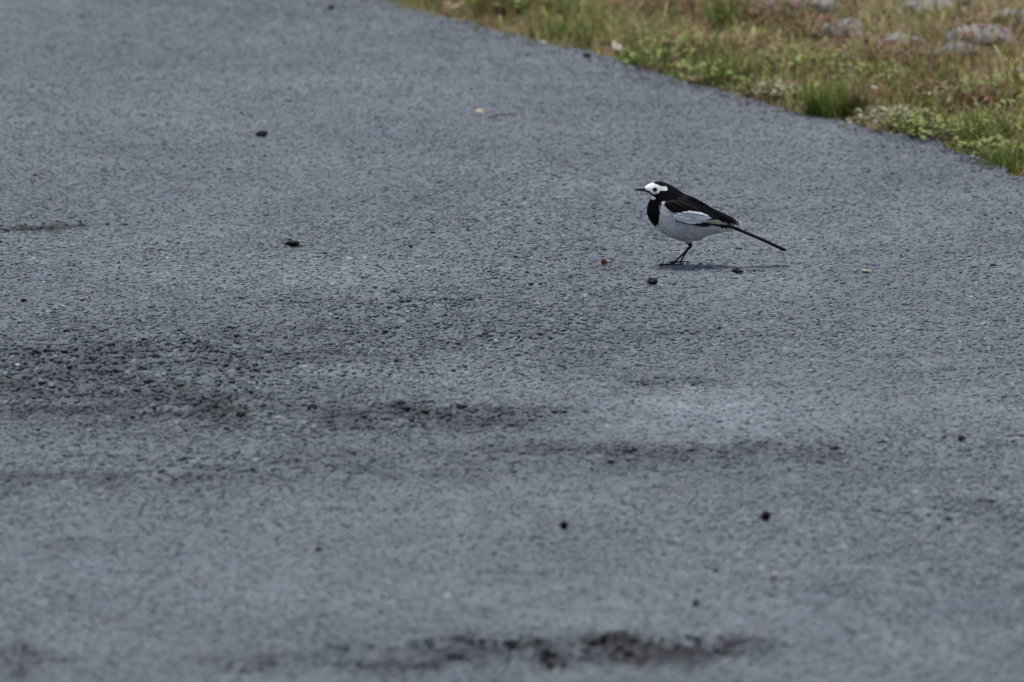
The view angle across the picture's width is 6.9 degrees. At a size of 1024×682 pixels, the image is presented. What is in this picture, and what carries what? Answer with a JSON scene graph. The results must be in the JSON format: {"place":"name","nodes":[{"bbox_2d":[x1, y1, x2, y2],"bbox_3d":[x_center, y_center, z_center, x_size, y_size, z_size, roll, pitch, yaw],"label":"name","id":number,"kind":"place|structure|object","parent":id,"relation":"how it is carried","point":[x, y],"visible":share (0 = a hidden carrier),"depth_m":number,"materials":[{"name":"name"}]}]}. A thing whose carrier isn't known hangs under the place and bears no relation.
{"place":"outdoors","nodes":[
{"label":"outdoors","id":0,"kind":"place"},
{"bbox_2d":[0,0,1023,681],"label":"road","id":1,"kind":"structure","parent":0,"point":[896,510],"depth_m":9.20,"materials":[{"name":"grey asphalt"}]},
{"bbox_2d":[236,411,246,417],"bbox_3d":[-0.282,0.076,8.871,0.011,0.007,0.009,4,9,24],"label":"asphalt crumb","id":2,"kind":"object","parent":1,"relation":"on","point":[240,414],"visible":1,"depth_m":8.87,"materials":[{"name":"black asphalt"}]},
{"bbox_2d":[256,130,267,136],"bbox_3d":[-0.329,-0.273,11.227,0.016,0.009,0.017,-3,9,-19],"label":"asphalt crumb","id":3,"kind":"object","parent":1,"relation":"on","point":[262,133],"visible":1,"depth_m":11.22,"materials":[{"name":"black asphalt"}]},
{"bbox_2d":[283,240,299,245],"bbox_3d":[-0.263,-0.117,10.180,0.020,0.007,0.014,-1,9,-10],"label":"asphalt crumb","id":4,"kind":"object","parent":1,"relation":"on","point":[292,243],"visible":1,"depth_m":10.18,"materials":[{"name":"black asphalt"}]},
{"bbox_2d":[307,404,316,410],"bbox_3d":[-0.210,0.070,8.928,0.012,0.007,0.010,-5,10,-31],"label":"asphalt crumb","id":5,"kind":"object","parent":1,"relation":"on","point":[311,406],"visible":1,"depth_m":8.93,"materials":[{"name":"grey asphalt"}]},
{"bbox_2d":[456,404,467,408],"bbox_3d":[-0.052,0.069,8.921,0.010,0.005,0.010,5,10,29],"label":"asphalt crumb","id":6,"kind":"object","parent":1,"relation":"on","point":[460,406],"visible":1,"depth_m":8.92,"materials":[{"name":"black asphalt"}]},
{"bbox_2d":[488,110,522,117],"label":"twig","id":7,"kind":"object","parent":1,"relation":"on","point":[504,114],"visible":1,"depth_m":11.43,"materials":[{"name":"grey wood"}]},
{"bbox_2d":[4,4,1022,675],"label":"loose grit","id":8,"kind":"object","parent":1,"relation":"on","point":[498,324],"visible":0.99,"depth_m":9.85,"materials":[{"name":"grey gravel"}]},
{"bbox_2d":[559,520,567,529],"bbox_3d":[0.050,0.177,8.214,0.009,0.010,0.011,8,12,43],"label":"asphalt crumb","id":9,"kind":"object","parent":1,"relation":"on","point":[563,524],"visible":1,"depth_m":8.21,"materials":[{"name":"black asphalt"}]},
{"bbox_2d":[582,53,591,56],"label":"asphalt crumb","id":10,"kind":"object","parent":1,"relation":"on","point":[586,55],"visible":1,"depth_m":12.12,"materials":[{"name":"black asphalt"}]},
{"bbox_2d":[601,258,607,265],"bbox_3d":[0.108,-0.091,10.005,0.011,0.010,0.006,-7,-29,-40],"label":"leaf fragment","id":11,"kind":"object","parent":1,"relation":"on","point":[604,262],"visible":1,"depth_m":10.01,"materials":[{"name":"brown plant"}]},
{"bbox_2d":[647,278,656,283],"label":"asphalt crumb","id":12,"kind":"object","parent":1,"relation":"on","point":[651,280],"visible":1,"depth_m":9.85,"materials":[{"name":"black asphalt"}]},
{"bbox_2d":[350,0,1021,192],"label":"border litter","id":13,"kind":"object","parent":1,"relation":"on","point":[747,103],"visible":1,"depth_m":11.77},
{"bbox_2d":[692,600,698,605],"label":"asphalt crumb","id":14,"kind":"object","parent":1,"relation":"on","point":[695,602],"visible":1,"depth_m":7.81,"materials":[{"name":"grey asphalt"}]},
{"bbox_2d":[634,181,786,265],"bbox_3d":[0.232,-0.138,10.002,0.180,0.098,0.052,0,9,0],"label":"wagtail","id":15,"kind":"object","parent":1,"relation":"on","point":[673,212],"visible":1,"depth_m":9.99,"materials":[{"name":"black"}]},
{"bbox_2d":[731,267,743,272],"bbox_3d":[0.263,-0.083,9.950,0.015,0.007,0.010,2,9,12],"label":"asphalt crumb","id":16,"kind":"object","parent":1,"relation":"on","point":[736,270],"visible":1,"depth_m":9.95,"materials":[{"name":"black asphalt"}]},
{"bbox_2d":[760,509,771,519],"bbox_3d":[0.246,0.168,8.261,0.011,0.011,0.009,0,9,0],"label":"asphalt crumb","id":17,"kind":"object","parent":1,"relation":"on","point":[765,515],"visible":1,"depth_m":8.26,"materials":[{"name":"black asphalt"}]},
{"bbox_2d":[771,573,777,579],"bbox_3d":[0.244,0.219,7.945,0.006,0.007,0.007,-7,11,-37],"label":"stone chip","id":18,"kind":"object","parent":1,"relation":"on","point":[774,576],"visible":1,"depth_m":7.94,"materials":[{"name":"grey stone"}]},
{"bbox_2d":[879,106,958,137],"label":"creeping weed","id":19,"kind":"object","parent":1,"relation":"on","point":[917,109],"visible":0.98,"depth_m":11.23,"materials":[{"name":"green plant"}]},
{"bbox_2d":[894,113,970,139],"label":"creeping weed","id":20,"kind":"object","parent":1,"relation":"on","point":[922,122],"visible":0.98,"depth_m":11.21,"materials":[{"name":"green plant"}]},
{"bbox_2d":[958,435,965,440],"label":"asphalt crumb","id":21,"kind":"object","parent":1,"relation":"on","point":[961,437],"visible":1,"depth_m":8.73,"materials":[{"name":"black asphalt"}]},
{"bbox_2d":[382,0,1023,176],"bbox_3d":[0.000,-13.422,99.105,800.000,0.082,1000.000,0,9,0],"label":"ground","id":22,"kind":"structure","parent":0,"point":[974,69],"depth_m":12.17,"materials":[{"name":"green plant"}]},
{"bbox_2d":[443,1,463,7],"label":"fallen leaf","id":23,"kind":"object","parent":22,"relation":"on","point":[448,4],"visible":1,"depth_m":12.69,"materials":[{"name":"brown plant"}]},
{"bbox_2d":[474,0,543,15],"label":"grass tuft","id":24,"kind":"object","parent":22,"relation":"on","point":[503,11],"visible":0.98,"depth_m":12.61,"materials":[{"name":"green plant"}]},
{"bbox_2d":[492,0,593,15],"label":"creeping weed","id":25,"kind":"object","parent":22,"relation":"on","point":[522,2],"visible":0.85,"depth_m":12.58,"materials":[{"name":"green plant"}]},
{"bbox_2d":[532,3,616,41],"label":"grass tuft","id":26,"kind":"object","parent":22,"relation":"on","point":[553,33],"visible":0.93,"depth_m":12.36,"materials":[{"name":"green plant"}]},
{"bbox_2d":[562,11,669,31],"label":"creeping weed","id":27,"kind":"object","parent":22,"relation":"on","point":[611,22],"visible":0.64,"depth_m":12.41,"materials":[{"name":"green plant"}]},
{"bbox_2d":[612,41,625,51],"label":"dry leaf","id":28,"kind":"object","parent":22,"relation":"on","point":[614,46],"visible":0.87,"depth_m":12.17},
{"bbox_2d":[614,46,651,66],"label":"grass tuft","id":29,"kind":"object","parent":22,"relation":"on","point":[634,60],"visible":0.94,"depth_m":12.05,"materials":[{"name":"green plant"}]},
{"bbox_2d":[599,4,689,54],"bbox_3d":[0.189,-0.447,12.156,0.139,0.071,0.166,4,9,26],"label":"grass tuft","id":30,"kind":"object","parent":22,"relation":"on","point":[641,35],"visible":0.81,"depth_m":12.14,"materials":[{"name":"green plant"}]},
{"bbox_2d":[618,44,695,72],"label":"creeping weed","id":31,"kind":"object","parent":22,"relation":"on","point":[633,54],"visible":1,"depth_m":11.96,"materials":[{"name":"green plant"}]},
{"bbox_2d":[610,0,716,18],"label":"creeping weed","id":32,"kind":"object","parent":22,"relation":"on","point":[670,4],"visible":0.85,"depth_m":12.48,"materials":[{"name":"green plant"}]},
{"bbox_2d":[618,27,728,62],"bbox_3d":[0.232,-0.414,12.026,0.155,0.045,0.151,6,10,33],"label":"creeping weed","id":33,"kind":"object","parent":22,"relation":"on","point":[646,29],"visible":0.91,"depth_m":12.03,"materials":[{"name":"green plant"}]},
{"bbox_2d":[685,75,702,80],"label":"fallen leaf","id":34,"kind":"object","parent":22,"relation":"on","point":[693,78],"visible":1,"depth_m":11.82,"materials":[{"name":"brown plant"}]},
{"bbox_2d":[659,57,733,81],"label":"creeping weed","id":35,"kind":"object","parent":22,"relation":"on","point":[683,61],"visible":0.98,"depth_m":11.86,"materials":[{"name":"green plant"}]},
{"bbox_2d":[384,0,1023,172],"bbox_3d":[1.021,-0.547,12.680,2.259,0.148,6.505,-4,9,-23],"label":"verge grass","id":36,"kind":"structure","parent":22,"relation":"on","point":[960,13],"depth_m":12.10,"materials":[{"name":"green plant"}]},
{"bbox_2d":[676,58,747,86],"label":"creeping weed","id":37,"kind":"object","parent":22,"relation":"on","point":[701,71],"visible":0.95,"depth_m":11.78,"materials":[{"name":"green plant"}]},
{"bbox_2d":[404,0,1023,175],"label":"dead thatch","id":38,"kind":"object","parent":22,"relation":"on","point":[923,16],"visible":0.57,"depth_m":12.13,"materials":[{"name":"beige plant"}]},
{"bbox_2d":[664,28,781,60],"bbox_3d":[0.302,-0.410,11.949,0.159,0.044,0.156,-4,9,-24],"label":"creeping weed","id":39,"kind":"object","parent":22,"relation":"on","point":[754,46],"visible":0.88,"depth_m":11.95,"materials":[{"name":"green plant"}]},
{"bbox_2d":[686,43,765,85],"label":"grass tuft","id":40,"kind":"object","parent":22,"relation":"on","point":[718,66],"visible":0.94,"depth_m":11.80,"materials":[{"name":"green plant"}]},
{"bbox_2d":[694,0,768,29],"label":"grass tuft","id":41,"kind":"object","parent":22,"relation":"on","point":[717,11],"visible":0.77,"depth_m":12.38,"materials":[{"name":"green plant"}]},
{"bbox_2d":[724,0,760,5],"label":"stone","id":42,"kind":"object","parent":22,"relation":"on","point":[743,2],"visible":0.06,"depth_m":12.62,"materials":[{"name":"grey stone"}]},
{"bbox_2d":[718,73,784,96],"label":"creeping weed","id":43,"kind":"object","parent":22,"relation":"on","point":[763,79],"visible":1,"depth_m":11.67,"materials":[{"name":"green plant"}]},
{"bbox_2d":[710,0,815,24],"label":"creeping weed","id":44,"kind":"object","parent":22,"relation":"on","point":[773,21],"visible":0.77,"depth_m":12.37,"materials":[{"name":"green plant"}]},
{"bbox_2d":[743,79,797,101],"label":"creeping weed","id":45,"kind":"object","parent":22,"relation":"on","point":[761,84],"visible":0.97,"depth_m":11.62,"materials":[{"name":"green plant"}]},
{"bbox_2d":[741,37,851,71],"bbox_3d":[0.394,-0.392,11.847,0.157,0.046,0.162,0,9,0],"label":"creeping weed","id":46,"kind":"object","parent":22,"relation":"on","point":[799,56],"visible":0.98,"depth_m":11.85,"materials":[{"name":"green plant"}]},
{"bbox_2d":[757,0,839,14],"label":"stone","id":47,"kind":"object","parent":22,"relation":"on","point":[823,3],"visible":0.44,"depth_m":12.51,"materials":[{"name":"grey stone"}]},
{"bbox_2d":[738,0,866,40],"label":"creeping weed","id":48,"kind":"object","parent":22,"relation":"on","point":[816,19],"visible":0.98,"depth_m":12.17,"materials":[{"name":"green plant"}]},
{"bbox_2d":[777,81,850,110],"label":"creeping weed","id":49,"kind":"object","parent":22,"relation":"on","point":[817,83],"visible":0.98,"depth_m":11.50,"materials":[{"name":"green plant"}]},
{"bbox_2d":[788,74,878,119],"bbox_3d":[0.432,-0.327,11.459,0.143,0.064,0.141,0,9,0],"label":"grass tuft","id":50,"kind":"object","parent":22,"relation":"on","point":[819,106],"visible":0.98,"depth_m":11.44,"materials":[{"name":"green plant"}]},
{"bbox_2d":[816,19,867,35],"bbox_3d":[0.474,-0.443,12.264,0.083,0.038,0.082,-3,9,-17],"label":"stone","id":51,"kind":"object","parent":22,"relation":"on","point":[845,21],"visible":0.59,"depth_m":12.25,"materials":[{"name":"grey stone"}]},
{"bbox_2d":[816,61,892,85],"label":"creeping weed","id":52,"kind":"object","parent":22,"relation":"on","point":[864,66],"visible":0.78,"depth_m":11.66,"materials":[{"name":"green plant"}]},
{"bbox_2d":[830,64,893,114],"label":"grass tuft","id":53,"kind":"object","parent":22,"relation":"on","point":[858,101],"visible":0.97,"depth_m":11.44,"materials":[{"name":"green plant"}]},
{"bbox_2d":[810,23,921,66],"bbox_3d":[0.496,-0.411,11.923,0.159,0.060,0.171,0,9,0],"label":"creeping weed","id":54,"kind":"object","parent":22,"relation":"on","point":[845,41],"visible":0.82,"depth_m":11.91,"materials":[{"name":"green plant"}]},
{"bbox_2d":[826,58,932,92],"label":"creeping weed","id":55,"kind":"object","parent":22,"relation":"on","point":[886,70],"visible":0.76,"depth_m":11.66,"materials":[{"name":"green plant"}]},
{"bbox_2d":[846,103,944,129],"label":"creeping weed","id":56,"kind":"object","parent":22,"relation":"on","point":[876,120],"visible":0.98,"depth_m":11.31,"materials":[{"name":"green plant"}]},
{"bbox_2d":[878,32,924,43],"bbox_3d":[0.558,-0.423,12.152,0.071,0.034,0.060,-2,9,-15],"label":"stone","id":57,"kind":"object","parent":22,"relation":"on","point":[896,36],"visible":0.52,"depth_m":12.14,"materials":[{"name":"grey stone"}]},
{"bbox_2d":[861,39,970,70],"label":"creeping weed","id":58,"kind":"object","parent":22,"relation":"on","point":[906,41],"visible":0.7,"depth_m":11.81,"materials":[{"name":"green plant"}]},
{"bbox_2d":[869,36,980,100],"bbox_3d":[0.557,-0.369,11.570,0.168,0.083,0.149,0,9,0],"label":"grass tuft","id":59,"kind":"object","parent":22,"relation":"on","point":[942,75],"visible":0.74,"depth_m":11.57,"materials":[{"name":"green plant"}]},
{"bbox_2d":[897,0,957,15],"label":"stone","id":60,"kind":"object","parent":22,"relation":"on","point":[910,4],"visible":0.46,"depth_m":12.47,"materials":[{"name":"grey stone"}]},
{"bbox_2d":[935,40,979,60],"bbox_3d":[0.622,-0.404,11.990,0.068,0.036,0.084,2,9,15],"label":"stone","id":61,"kind":"object","parent":22,"relation":"on","point":[959,43],"visible":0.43,"depth_m":11.96,"materials":[{"name":"grey stone"}]},
{"bbox_2d":[898,74,1017,109],"bbox_3d":[0.595,-0.329,11.387,0.162,0.047,0.163,0,9,0],"label":"creeping weed","id":62,"kind":"object","parent":22,"relation":"on","point":[943,83],"visible":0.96,"depth_m":11.38,"materials":[{"name":"green plant"}]},
{"bbox_2d":[920,118,998,149],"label":"creeping weed","id":63,"kind":"object","parent":22,"relation":"on","point":[957,136],"visible":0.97,"depth_m":11.10,"materials":[{"name":"green plant"}]},
{"bbox_2d":[915,9,1023,52],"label":"creeping weed","id":64,"kind":"object","parent":22,"relation":"on","point":[983,12],"visible":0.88,"depth_m":12.02,"materials":[{"name":"green plant"}]},
{"bbox_2d":[924,70,1023,94],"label":"creeping weed","id":65,"kind":"object","parent":22,"relation":"on","point":[976,82],"visible":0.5,"depth_m":11.57,"materials":[{"name":"green plant"}]},
{"bbox_2d":[943,24,1017,44],"bbox_3d":[0.672,-0.430,12.150,0.119,0.042,0.104,0,9,0],"label":"stone","id":66,"kind":"object","parent":22,"relation":"on","point":[976,29],"visible":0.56,"depth_m":12.12,"materials":[{"name":"grey stone"}]},
{"bbox_2d":[959,31,978,36],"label":"fallen leaf","id":67,"kind":"object","parent":66,"relation":"on","point":[963,34],"visible":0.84,"depth_m":12.12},
{"bbox_2d":[949,104,1016,147],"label":"grass tuft","id":68,"kind":"object","parent":22,"relation":"on","point":[967,125],"visible":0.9,"depth_m":11.13,"materials":[{"name":"green plant"}]},
{"bbox_2d":[946,73,1023,106],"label":"creeping weed","id":69,"kind":"object","parent":22,"relation":"on","point":[992,84],"visible":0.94,"depth_m":11.43,"materials":[{"name":"green plant"}]},
{"bbox_2d":[949,0,1023,24],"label":"verge rubble","id":70,"kind":"object","parent":22,"relation":"on","point":[1003,11],"visible":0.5,"depth_m":12.31,"materials":[{"name":"grey stone"}]},
{"bbox_2d":[954,135,1023,159],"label":"creeping weed","id":71,"kind":"object","parent":22,"relation":"on","point":[969,143],"visible":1,"depth_m":11.00,"materials":[{"name":"green plant"}]},
{"bbox_2d":[955,99,1023,135],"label":"creeping weed","id":72,"kind":"object","parent":22,"relation":"on","point":[1000,112],"visible":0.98,"depth_m":11.17,"materials":[{"name":"green plant"}]},
{"bbox_2d":[970,137,1023,173],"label":"grass tuft","id":73,"kind":"object","parent":22,"relation":"on","point":[1005,159],"visible":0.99,"depth_m":10.94,"materials":[{"name":"green plant"}]},
{"bbox_2d":[991,68,1023,80],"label":"stone","id":74,"kind":"object","parent":22,"relation":"on","point":[1019,70],"visible":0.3,"depth_m":11.70,"materials":[{"name":"grey stone"}]}
]}

